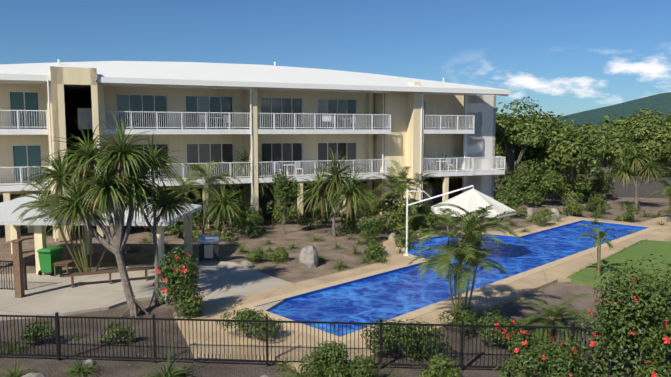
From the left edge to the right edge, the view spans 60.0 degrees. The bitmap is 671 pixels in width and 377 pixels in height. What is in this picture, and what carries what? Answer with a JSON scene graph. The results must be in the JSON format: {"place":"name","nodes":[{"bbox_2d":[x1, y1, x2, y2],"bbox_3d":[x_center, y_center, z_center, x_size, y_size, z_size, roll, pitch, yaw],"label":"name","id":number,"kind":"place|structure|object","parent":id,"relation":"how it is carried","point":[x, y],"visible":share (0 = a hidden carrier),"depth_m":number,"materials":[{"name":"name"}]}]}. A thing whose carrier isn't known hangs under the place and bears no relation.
{"place":"outdoors","nodes":[
{"label":"outdoors","id":0,"kind":"place"},
{"bbox_2d":[0,159,670,376],"bbox_3d":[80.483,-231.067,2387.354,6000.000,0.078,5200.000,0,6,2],"label":"ground","id":1,"kind":"structure","parent":0,"point":[292,271],"depth_m":19.39,"materials":[{"name":"brown soil"}]},
{"bbox_2d":[0,259,26,289],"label":"pool fence","id":2,"kind":"object","parent":1,"relation":"on","point":[25,274],"visible":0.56,"depth_m":21.30,"materials":[{"name":"black metal"}]},
{"bbox_2d":[11,239,24,297],"bbox_3d":[-11.091,2.848,20.323,0.280,2.120,0.280,0,6,2],"label":"timber post","id":3,"kind":"object","parent":1,"relation":"on","point":[18,268],"visible":0.82,"depth_m":20.25,"materials":[{"name":"brown wood"}]},
{"bbox_2d":[20,320,55,344],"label":"shrub","id":4,"kind":"object","parent":1,"relation":"on","point":[35,332],"visible":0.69,"depth_m":16.00,"materials":[{"name":"green plant"}]},
{"bbox_2d":[10,174,118,271],"bbox_3d":[-10.245,1.432,23.650,5.229,4.314,3.467,-3,7,-30],"label":"palm tree","id":5,"kind":"object","parent":1,"relation":"on","point":[83,248],"visible":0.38,"depth_m":23.06,"materials":[{"name":"green plant"}]},
{"bbox_2d":[20,109,174,317],"bbox_3d":[-8.107,0.758,18.875,5.575,6.654,3.665,2,6,17],"label":"pandanus","id":6,"kind":"object","parent":1,"relation":"on","point":[108,184],"visible":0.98,"depth_m":18.54,"materials":[{"name":"green plant"}]},
{"bbox_2d":[0,194,201,274],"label":"gazebo","id":7,"kind":"object","parent":1,"relation":"on","point":[8,208],"visible":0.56,"depth_m":23.70,"materials":[{"name":"white metal"}]},
{"bbox_2d":[98,326,134,343],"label":"shrub","id":8,"kind":"object","parent":1,"relation":"on","point":[118,334],"visible":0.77,"depth_m":16.13,"materials":[{"name":"green plant"}]},
{"bbox_2d":[0,261,292,320],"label":"concrete pad","id":9,"kind":"object","parent":1,"relation":"on","point":[47,295],"visible":0.5,"depth_m":21.52,"materials":[{"name":"beige concrete"}]},
{"bbox_2d":[37,246,62,275],"bbox_3d":[-11.616,2.947,23.659,0.620,1.077,0.837,1,6,12],"label":"wheelie bin","id":10,"kind":"object","parent":9,"relation":"on","point":[48,256],"visible":0.96,"depth_m":23.40,"materials":[{"name":"green plastic"}]},
{"bbox_2d":[53,260,73,276],"bbox_3d":[-10.984,3.233,23.523,0.600,0.540,0.600,0,6,2],"label":"bench","id":11,"kind":"object","parent":9,"relation":"on","point":[61,263],"visible":0.88,"depth_m":23.33,"materials":[{"name":"brown wood"}]},
{"bbox_2d":[60,266,154,287],"bbox_3d":[-8.641,3.392,22.275,3.468,0.470,0.390,-2,6,-23],"label":"bench","id":12,"kind":"object","parent":9,"relation":"on","point":[72,275],"visible":0.94,"depth_m":22.11,"materials":[{"name":"brown wood"}]},
{"bbox_2d":[189,234,227,261],"bbox_3d":[-5.701,2.658,26.130,1.720,1.170,0.635,-1,6,-10],"label":"barbecue","id":13,"kind":"object","parent":9,"relation":"on","point":[208,247],"visible":1,"depth_m":25.89,"materials":[{"name":"silver metal"}]},
{"bbox_2d":[106,132,198,308],"bbox_3d":[-6.272,1.029,19.659,3.334,5.900,2.384,-6,8,-44],"label":"pandanus","id":14,"kind":"object","parent":1,"relation":"on","point":[166,208],"visible":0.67,"depth_m":19.59,"materials":[{"name":"green plant"}]},
{"bbox_2d":[144,226,167,236],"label":"shrub","id":15,"kind":"object","parent":1,"relation":"on","point":[165,229],"visible":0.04,"depth_m":32.41,"materials":[{"name":"green plant"}]},
{"bbox_2d":[169,226,183,236],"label":"shrub","id":16,"kind":"object","parent":1,"relation":"on","point":[174,233],"visible":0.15,"depth_m":32.22,"materials":[{"name":"green plant"}]},
{"bbox_2d":[153,244,204,318],"bbox_3d":[-4.840,2.978,18.243,1.791,2.465,1.522,5,8,43],"label":"hibiscus","id":17,"kind":"object","parent":1,"relation":"on","point":[177,275],"visible":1,"depth_m":17.92,"materials":[{"name":"green plant"}]},
{"bbox_2d":[165,217,192,237],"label":"shrub","id":18,"kind":"object","parent":1,"relation":"on","point":[180,227],"visible":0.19,"depth_m":31.71,"materials":[{"name":"green plant"}]},
{"bbox_2d":[22,357,355,376],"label":"rocks","id":19,"kind":"object","parent":1,"relation":"on","point":[42,375],"visible":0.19,"depth_m":13.73,"materials":[{"name":"stone"}]},
{"bbox_2d":[182,230,202,239],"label":"shrub","id":20,"kind":"object","parent":1,"relation":"on","point":[195,233],"visible":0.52,"depth_m":30.75,"materials":[{"name":"green plant"}]},
{"bbox_2d":[192,208,208,229],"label":"bed bush","id":21,"kind":"object","parent":1,"relation":"on","point":[199,220],"visible":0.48,"depth_m":34.67,"materials":[{"name":"green plant"}]},
{"bbox_2d":[163,160,240,233],"bbox_3d":[-7.880,0.489,33.466,4.598,4.245,3.745,3,7,31],"label":"palm","id":22,"kind":"object","parent":1,"relation":"on","point":[191,179],"visible":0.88,"depth_m":33.14,"materials":[{"name":"green plant"}]},
{"bbox_2d":[211,220,223,230],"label":"shrub","id":23,"kind":"object","parent":1,"relation":"on","point":[220,224],"visible":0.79,"depth_m":34.33,"materials":[{"name":"green plant"}]},
{"bbox_2d":[191,174,249,237],"bbox_3d":[-6.103,0.948,31.468,3.312,3.754,3.433,0,6,2],"label":"young pandanus","id":24,"kind":"object","parent":1,"relation":"on","point":[223,201],"visible":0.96,"depth_m":31.09,"materials":[{"name":"green plant"}]},
{"bbox_2d":[220,229,234,240],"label":"shrub","id":25,"kind":"object","parent":1,"relation":"on","point":[228,232],"visible":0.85,"depth_m":31.27,"materials":[{"name":"green plant"}]},
{"bbox_2d":[213,194,251,224],"bbox_3d":[-6.391,1.337,36.132,2.657,2.043,1.606,0,6,2],"label":"shrub","id":26,"kind":"object","parent":1,"relation":"on","point":[242,210],"visible":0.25,"depth_m":36.12,"materials":[{"name":"green plant"}]},
{"bbox_2d":[221,214,243,232],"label":"shrub","id":27,"kind":"object","parent":1,"relation":"on","point":[233,222],"visible":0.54,"depth_m":33.60,"materials":[{"name":"green plant"}]},
{"bbox_2d":[214,148,271,223],"bbox_3d":[-5.707,-0.151,36.947,4.609,4.839,3.002,0,6,2],"label":"palm tree","id":28,"kind":"object","parent":1,"relation":"on","point":[246,159],"visible":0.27,"depth_m":36.60,"materials":[{"name":"green plant"}]},
{"bbox_2d":[233,219,256,231],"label":"shrub","id":29,"kind":"object","parent":1,"relation":"on","point":[244,222],"visible":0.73,"depth_m":33.53,"materials":[{"name":"green plant"}]},
{"bbox_2d":[242,225,258,237],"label":"shrub","id":30,"kind":"object","parent":1,"relation":"on","point":[249,231],"visible":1,"depth_m":32.05,"materials":[{"name":"green plant"}]},
{"bbox_2d":[0,66,505,241],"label":"apartment building","id":31,"kind":"structure","parent":1,"relation":"on","point":[290,132],"depth_m":37.72,"materials":[{"name":"white paint"}]},
{"bbox_2d":[0,59,510,95],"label":"roof","id":32,"kind":"structure","parent":31,"relation":"on","point":[195,74],"depth_m":36.41,"materials":[{"name":"white metal"}]},
{"bbox_2d":[246,204,263,229],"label":"bed bush","id":33,"kind":"object","parent":1,"relation":"on","point":[258,219],"visible":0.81,"depth_m":34.46,"materials":[{"name":"green plant"}]},
{"bbox_2d":[245,246,266,260],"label":"bed bush","id":34,"kind":"object","parent":1,"relation":"on","point":[256,253],"visible":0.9,"depth_m":26.11,"materials":[{"name":"green plant"}]},
{"bbox_2d":[174,313,367,369],"bbox_3d":[-2.642,4.313,16.308,3.009,0.196,6.888,-5,8,-44],"label":"paving apron","id":35,"kind":"object","parent":1,"relation":"on","point":[237,348],"visible":0.35,"depth_m":15.79,"materials":[{"name":"beige concrete"}]},
{"bbox_2d":[217,308,283,339],"bbox_3d":[-2.356,3.822,16.385,1.815,1.002,1.292,3,6,24],"label":"shrub","id":36,"kind":"object","parent":35,"relation":"on","point":[253,315],"visible":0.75,"depth_m":16.09,"materials":[{"name":"green plant"}]},
{"bbox_2d":[267,246,288,259],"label":"bed bush","id":37,"kind":"object","parent":1,"relation":"on","point":[280,251],"visible":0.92,"depth_m":26.31,"materials":[{"name":"green plant"}]},
{"bbox_2d":[265,200,300,224],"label":"shrub","id":38,"kind":"object","parent":1,"relation":"on","point":[277,212],"visible":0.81,"depth_m":36.66,"materials":[{"name":"green plant"}]},
{"bbox_2d":[271,171,300,233],"bbox_3d":[-2.773,0.794,33.410,1.798,3.655,1.462,-3,6,-29],"label":"tree","id":39,"kind":"object","parent":1,"relation":"on","point":[286,188],"visible":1,"depth_m":32.99,"materials":[{"name":"green plant"}]},
{"bbox_2d":[295,208,320,229],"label":"bed bush","id":40,"kind":"object","parent":1,"relation":"on","point":[306,215],"visible":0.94,"depth_m":35.32,"materials":[{"name":"green plant"}]},
{"bbox_2d":[299,246,318,268],"bbox_3d":[-1.170,2.990,25.667,0.879,0.935,1.185,-1,6,-8],"label":"garden boulder","id":41,"kind":"object","parent":1,"relation":"on","point":[308,257],"visible":0.94,"depth_m":25.29,"materials":[{"name":"stone"}]},
{"bbox_2d":[11,230,631,376],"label":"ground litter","id":42,"kind":"object","parent":1,"relation":"on","point":[268,367],"visible":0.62,"depth_m":16.92,"materials":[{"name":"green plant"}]},
{"bbox_2d":[311,196,345,223],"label":"shrub","id":43,"kind":"object","parent":1,"relation":"on","point":[325,215],"visible":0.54,"depth_m":36.92,"materials":[{"name":"green plant"}]},
{"bbox_2d":[0,319,662,376],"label":"shrubs","id":44,"kind":"object","parent":1,"relation":"on","point":[168,372],"visible":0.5,"depth_m":13.84,"materials":[{"name":"green plant"}]},
{"bbox_2d":[0,312,669,372],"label":"pool fence","id":45,"kind":"object","parent":1,"relation":"on","point":[462,326],"visible":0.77,"depth_m":14.65,"materials":[{"name":"black metal"}]},
{"bbox_2d":[298,341,376,376],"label":"shrub","id":46,"kind":"object","parent":1,"relation":"on","point":[331,359],"visible":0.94,"depth_m":13.36,"materials":[{"name":"green plant"}]},
{"bbox_2d":[291,148,387,236],"bbox_3d":[0.108,0.187,32.475,5.618,5.048,4.491,0,6,2],"label":"pandanus","id":47,"kind":"object","parent":1,"relation":"on","point":[349,191],"visible":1,"depth_m":32.17,"materials":[{"name":"green plant"}]},
{"bbox_2d":[336,208,360,232],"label":"bed bush","id":48,"kind":"object","parent":1,"relation":"on","point":[347,224],"visible":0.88,"depth_m":33.62,"materials":[{"name":"green plant"}]},
{"bbox_2d":[352,193,383,225],"bbox_3d":[1.816,1.286,36.459,2.357,2.081,1.900,-4,7,-34],"label":"shrub","id":49,"kind":"object","parent":1,"relation":"on","point":[369,213],"visible":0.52,"depth_m":36.33,"materials":[{"name":"green plant"}]},
{"bbox_2d":[358,216,383,239],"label":"bed bush","id":50,"kind":"object","parent":1,"relation":"on","point":[368,225],"visible":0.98,"depth_m":30.87,"materials":[{"name":"green plant"}]},
{"bbox_2d":[362,239,385,257],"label":"bed bush","id":51,"kind":"object","parent":1,"relation":"on","point":[374,247],"visible":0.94,"depth_m":26.90,"materials":[{"name":"green plant"}]},
{"bbox_2d":[375,192,418,233],"bbox_3d":[3.542,1.365,33.445,2.529,2.504,2.127,0,6,2],"label":"shrub","id":52,"kind":"object","parent":1,"relation":"on","point":[393,216],"visible":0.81,"depth_m":33.14,"materials":[{"name":"green plant"}]},
{"bbox_2d":[124,205,670,270],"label":"shrubs","id":53,"kind":"object","parent":1,"relation":"on","point":[382,260],"visible":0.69,"depth_m":28.58,"materials":[{"name":"green plant"}]},
{"bbox_2d":[364,160,435,233],"bbox_3d":[3.642,0.540,33.200,4.210,4.194,4.146,0,6,2],"label":"palm tree","id":54,"kind":"object","parent":1,"relation":"on","point":[397,186],"visible":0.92,"depth_m":33.00,"materials":[{"name":"green plant"}]},
{"bbox_2d":[241,208,559,267],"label":"garden rocks","id":55,"kind":"object","parent":1,"relation":"on","point":[246,263],"visible":0.48,"depth_m":39.10,"materials":[{"name":"stone"}]},
{"bbox_2d":[137,201,667,263],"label":"shrubs","id":56,"kind":"object","parent":1,"relation":"on","point":[385,227],"visible":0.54,"depth_m":33.46,"materials":[{"name":"green plant"}]},
{"bbox_2d":[394,233,414,249],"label":"bed bush","id":57,"kind":"object","parent":1,"relation":"on","point":[401,239],"visible":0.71,"depth_m":28.90,"materials":[{"name":"green plant"}]},
{"bbox_2d":[396,223,416,242],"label":"shrub","id":58,"kind":"object","parent":1,"relation":"on","point":[403,231],"visible":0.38,"depth_m":30.50,"materials":[{"name":"green plant"}]},
{"bbox_2d":[360,318,453,361],"bbox_3d":[1.830,3.879,15.138,2.287,1.194,1.462,-1,6,-13],"label":"shrub","id":59,"kind":"object","parent":1,"relation":"on","point":[399,334],"visible":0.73,"depth_m":14.87,"materials":[{"name":"green plant"}]},
{"bbox_2d":[410,220,425,230],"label":"shrub","id":60,"kind":"object","parent":1,"relation":"on","point":[419,225],"visible":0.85,"depth_m":34.01,"materials":[{"name":"green plant"}]},
{"bbox_2d":[173,216,670,376],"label":"pool deck","id":61,"kind":"structure","parent":1,"relation":"on","point":[496,294],"depth_m":21.08,"materials":[{"name":"beige concrete"}]},
{"bbox_2d":[403,185,516,255],"bbox_3d":[5.990,1.486,26.884,3.934,3.333,4.208,-5,8,-43],"label":"cantilever umbrella","id":62,"kind":"object","parent":61,"relation":"on","point":[471,200],"visible":0.9,"depth_m":26.02,"materials":[{"name":"beige fabric"}]},
{"bbox_2d":[413,199,442,226],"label":"shrub","id":63,"kind":"object","parent":1,"relation":"on","point":[416,219],"visible":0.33,"depth_m":34.29,"materials":[{"name":"green plant"}]},
{"bbox_2d":[416,203,444,229],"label":"bed bush","id":64,"kind":"object","parent":1,"relation":"on","point":[428,222],"visible":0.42,"depth_m":34.12,"materials":[{"name":"green plant"}]},
{"bbox_2d":[419,353,462,376],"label":"shrub","id":65,"kind":"object","parent":1,"relation":"on","point":[433,360],"visible":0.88,"depth_m":13.34,"materials":[{"name":"green plant"}]},
{"bbox_2d":[423,153,458,206],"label":"tree","id":66,"kind":"object","parent":1,"relation":"on","point":[433,181],"visible":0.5,"depth_m":43.13,"materials":[{"name":"green plant"}]},
{"bbox_2d":[250,212,668,264],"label":"bed tufts","id":67,"kind":"object","parent":1,"relation":"on","point":[337,247],"visible":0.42,"depth_m":29.22,"materials":[{"name":"green plant"}]},
{"bbox_2d":[406,203,532,327],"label":"cane palm","id":68,"kind":"structure","parent":1,"relation":"on","point":[472,256],"depth_m":16.64,"materials":[{"name":"green plant"}]},
{"bbox_2d":[436,306,506,334],"bbox_3d":[3.855,3.845,16.723,1.982,0.887,1.187,4,7,34],"label":"shrub","id":69,"kind":"object","parent":1,"relation":"on","point":[469,318],"visible":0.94,"depth_m":16.69,"materials":[{"name":"green plant"}]},
{"bbox_2d":[479,202,504,221],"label":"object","id":70,"kind":"object","parent":1,"relation":"on","point":[487,220],"visible":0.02,"depth_m":37.95,"materials":[{"name":"green plant"}]},
{"bbox_2d":[477,318,524,345],"bbox_3d":[4.549,3.915,15.745,1.361,0.948,1.174,0,6,2],"label":"flowering shrub","id":71,"kind":"object","parent":1,"relation":"on","point":[512,322],"visible":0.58,"depth_m":15.68,"materials":[{"name":"green plant"}]},
{"bbox_2d":[495,140,515,178],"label":"tree","id":72,"kind":"object","parent":1,"relation":"on","point":[500,152],"visible":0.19,"depth_m":54.45,"materials":[{"name":"green plant"}]},
{"bbox_2d":[494,174,526,217],"bbox_3d":[11.928,0.513,39.777,2.299,2.969,1.874,2,6,17],"label":"shrub","id":73,"kind":"object","parent":1,"relation":"on","point":[514,198],"visible":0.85,"depth_m":39.42,"materials":[{"name":"green plant"}]},
{"bbox_2d":[494,159,543,202],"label":"shrub","id":74,"kind":"object","parent":1,"relation":"on","point":[524,174],"visible":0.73,"depth_m":45.74,"materials":[{"name":"green plant"}]},
{"bbox_2d":[495,112,549,179],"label":"tree","id":75,"kind":"object","parent":1,"relation":"on","point":[524,135],"visible":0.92,"depth_m":47.41,"materials":[{"name":"green plant"}]},
{"bbox_2d":[499,329,558,376],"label":"flowering shrub","id":76,"kind":"object","parent":1,"relation":"on","point":[526,344],"visible":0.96,"depth_m":13.71,"materials":[{"name":"green plant"}]},
{"bbox_2d":[497,96,562,192],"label":"tree","id":77,"kind":"object","parent":1,"relation":"on","point":[551,124],"visible":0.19,"depth_m":51.61,"materials":[{"name":"green plant"}]},
{"bbox_2d":[510,127,561,174],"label":"tree","id":78,"kind":"object","parent":1,"relation":"on","point":[531,155],"visible":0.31,"depth_m":49.90,"materials":[{"name":"green plant"}]},
{"bbox_2d":[520,171,562,205],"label":"shrub","id":79,"kind":"object","parent":1,"relation":"on","point":[542,186],"visible":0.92,"depth_m":45.02,"materials":[{"name":"green plant"}]},
{"bbox_2d":[530,207,556,224],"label":"bed bush","id":80,"kind":"object","parent":1,"relation":"on","point":[544,214],"visible":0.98,"depth_m":35.56,"materials":[{"name":"green plant"}]},
{"bbox_2d":[522,117,576,177],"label":"tree","id":81,"kind":"object","parent":1,"relation":"on","point":[564,128],"visible":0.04,"depth_m":54.17,"materials":[{"name":"green plant"}]},
{"bbox_2d":[515,293,597,347],"bbox_3d":[6.433,3.849,17.168,2.713,1.582,2.597,0,6,2],"label":"cycad","id":82,"kind":"object","parent":1,"relation":"on","point":[534,318],"visible":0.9,"depth_m":16.95,"materials":[{"name":"green plant"}]},
{"bbox_2d":[538,165,580,173],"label":"tree","id":83,"kind":"object","parent":1,"relation":"on","point":[565,169],"depth_m":61.58,"materials":[{"name":"green plant"}]},
{"bbox_2d":[496,102,630,128],"bbox_3d":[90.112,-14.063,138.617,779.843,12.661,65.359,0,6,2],"label":"tree belt","id":84,"kind":"object","parent":1,"relation":"on","point":[606,117],"visible":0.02,"depth_m":146.31,"materials":[{"name":"green plant"}]},
{"bbox_2d":[541,338,591,376],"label":"shrub","id":85,"kind":"object","parent":1,"relation":"on","point":[568,356],"visible":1,"depth_m":13.34,"materials":[{"name":"green plant"}]},
{"bbox_2d":[540,169,594,203],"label":"shrub","id":86,"kind":"object","parent":1,"relation":"on","point":[564,193],"visible":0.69,"depth_m":46.90,"materials":[{"name":"green plant"}]},
{"bbox_2d":[535,125,609,202],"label":"tree","id":87,"kind":"object","parent":1,"relation":"on","point":[570,151],"visible":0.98,"depth_m":45.90,"materials":[{"name":"green plant"}]},
{"bbox_2d":[560,198,584,215],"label":"shrub","id":88,"kind":"object","parent":1,"relation":"on","point":[572,207],"visible":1,"depth_m":39.90,"materials":[{"name":"green plant"}]},
{"bbox_2d":[575,123,609,183],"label":"tree","id":89,"kind":"object","parent":1,"relation":"on","point":[590,135],"visible":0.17,"depth_m":62.70,"materials":[{"name":"green plant"}]},
{"bbox_2d":[587,197,603,212],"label":"shrub","id":90,"kind":"object","parent":1,"relation":"on","point":[590,205],"visible":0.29,"depth_m":42.22,"materials":[{"name":"green plant"}]},
{"bbox_2d":[576,170,617,201],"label":"shrub","id":91,"kind":"object","parent":1,"relation":"on","point":[601,184],"visible":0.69,"depth_m":49.15,"materials":[{"name":"green plant"}]},
{"bbox_2d":[577,223,616,275],"bbox_3d":[10.612,2.500,23.439,1.354,2.220,2.236,6,8,45],"label":"young palm","id":92,"kind":"object","parent":1,"relation":"on","point":[600,237],"depth_m":23.09,"materials":[{"name":"green plant"}]},
{"bbox_2d":[590,192,611,212],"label":"shrub","id":93,"kind":"object","parent":1,"relation":"on","point":[598,203],"visible":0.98,"depth_m":41.37,"materials":[{"name":"green plant"}]},
{"bbox_2d":[598,123,612,171],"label":"tree","id":94,"kind":"object","parent":1,"relation":"on","point":[604,128],"visible":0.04,"depth_m":74.49,"materials":[{"name":"green plant"}]},
{"bbox_2d":[589,135,632,197],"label":"tree","id":95,"kind":"object","parent":1,"relation":"on","point":[616,145],"visible":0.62,"depth_m":50.24,"materials":[{"name":"green plant"}]},
{"bbox_2d":[597,127,637,171],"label":"tree","id":96,"kind":"object","parent":1,"relation":"on","point":[619,133],"visible":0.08,"depth_m":59.53,"materials":[{"name":"green plant"}]},
{"bbox_2d":[565,254,670,376],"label":"hibiscus","id":97,"kind":"object","parent":1,"relation":"on","point":[636,314],"visible":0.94,"depth_m":13.24,"materials":[{"name":"green plant"}]},
{"bbox_2d":[616,202,640,221],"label":"bed bush","id":98,"kind":"object","parent":1,"relation":"on","point":[628,214],"visible":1,"depth_m":37.38,"materials":[{"name":"green plant"}]},
{"bbox_2d":[604,146,666,208],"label":"pandanus","id":99,"kind":"object","parent":1,"relation":"on","point":[647,170],"visible":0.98,"depth_m":43.86,"materials":[{"name":"green plant"}]},
{"bbox_2d":[608,108,665,177],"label":"tree","id":100,"kind":"object","parent":1,"relation":"on","point":[627,124],"visible":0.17,"depth_m":63.29,"materials":[{"name":"green plant"}]},
{"bbox_2d":[607,177,670,196],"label":"boundary fence","id":101,"kind":"object","parent":1,"relation":"on","point":[641,188],"visible":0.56,"depth_m":51.83,"materials":[{"name":"grey metal"}]},
{"bbox_2d":[616,119,670,188],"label":"tree","id":102,"kind":"object","parent":1,"relation":"on","point":[649,136],"visible":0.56,"depth_m":52.98,"materials":[{"name":"green plant"}]},
{"bbox_2d":[633,360,670,376],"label":"shrub","id":103,"kind":"object","parent":1,"relation":"on","point":[656,368],"visible":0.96,"depth_m":12.90,"materials":[{"name":"green plant"}]},
{"bbox_2d":[635,109,670,177],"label":"tree","id":104,"kind":"object","parent":1,"relation":"on","point":[667,119],"visible":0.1,"depth_m":66.72,"materials":[{"name":"green plant"}]},
{"bbox_2d":[646,167,670,215],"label":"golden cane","id":105,"kind":"object","parent":1,"relation":"on","point":[668,173],"visible":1,"depth_m":37.16,"materials":[{"name":"green plant"}]},
{"bbox_2d":[654,126,670,176],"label":"tree","id":106,"kind":"object","parent":1,"relation":"on","point":[667,163],"depth_m":58.06,"materials":[{"name":"green plant"}]},
{"bbox_2d":[661,133,670,160],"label":"tree","id":107,"kind":"object","parent":1,"relation":"on","point":[668,152],"visible":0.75,"depth_m":52.37,"materials":[{"name":"green plant"}]},
{"bbox_2d":[0,0,670,118],"label":"sky","id":108,"kind":"structure","parent":0,"point":[569,56],"materials":[{"name":"blue"}]},
{"bbox_2d":[268,222,642,336],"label":"pool water","id":109,"kind":"structure","parent":0,"point":[394,294],"depth_m":22.56,"materials":[{"name":"blue liquid"}]},
{"bbox_2d":[557,92,670,129],"bbox_3d":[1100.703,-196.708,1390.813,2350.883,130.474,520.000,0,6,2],"label":"distant hill","id":110,"kind":"structure","parent":0,"point":[661,102],"depth_m":1521.53,"materials":[{"name":"green plant"}]},
{"bbox_2d":[558,214,670,281],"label":"paving","id":111,"kind":"structure","parent":0,"point":[666,219],"depth_m":36.59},
{"bbox_2d":[566,238,670,302],"bbox_3d":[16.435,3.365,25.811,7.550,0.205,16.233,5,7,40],"label":"lawn","id":112,"kind":"structure","parent":0,"point":[643,249],"depth_m":25.70,"materials":[{"name":"green plant"}]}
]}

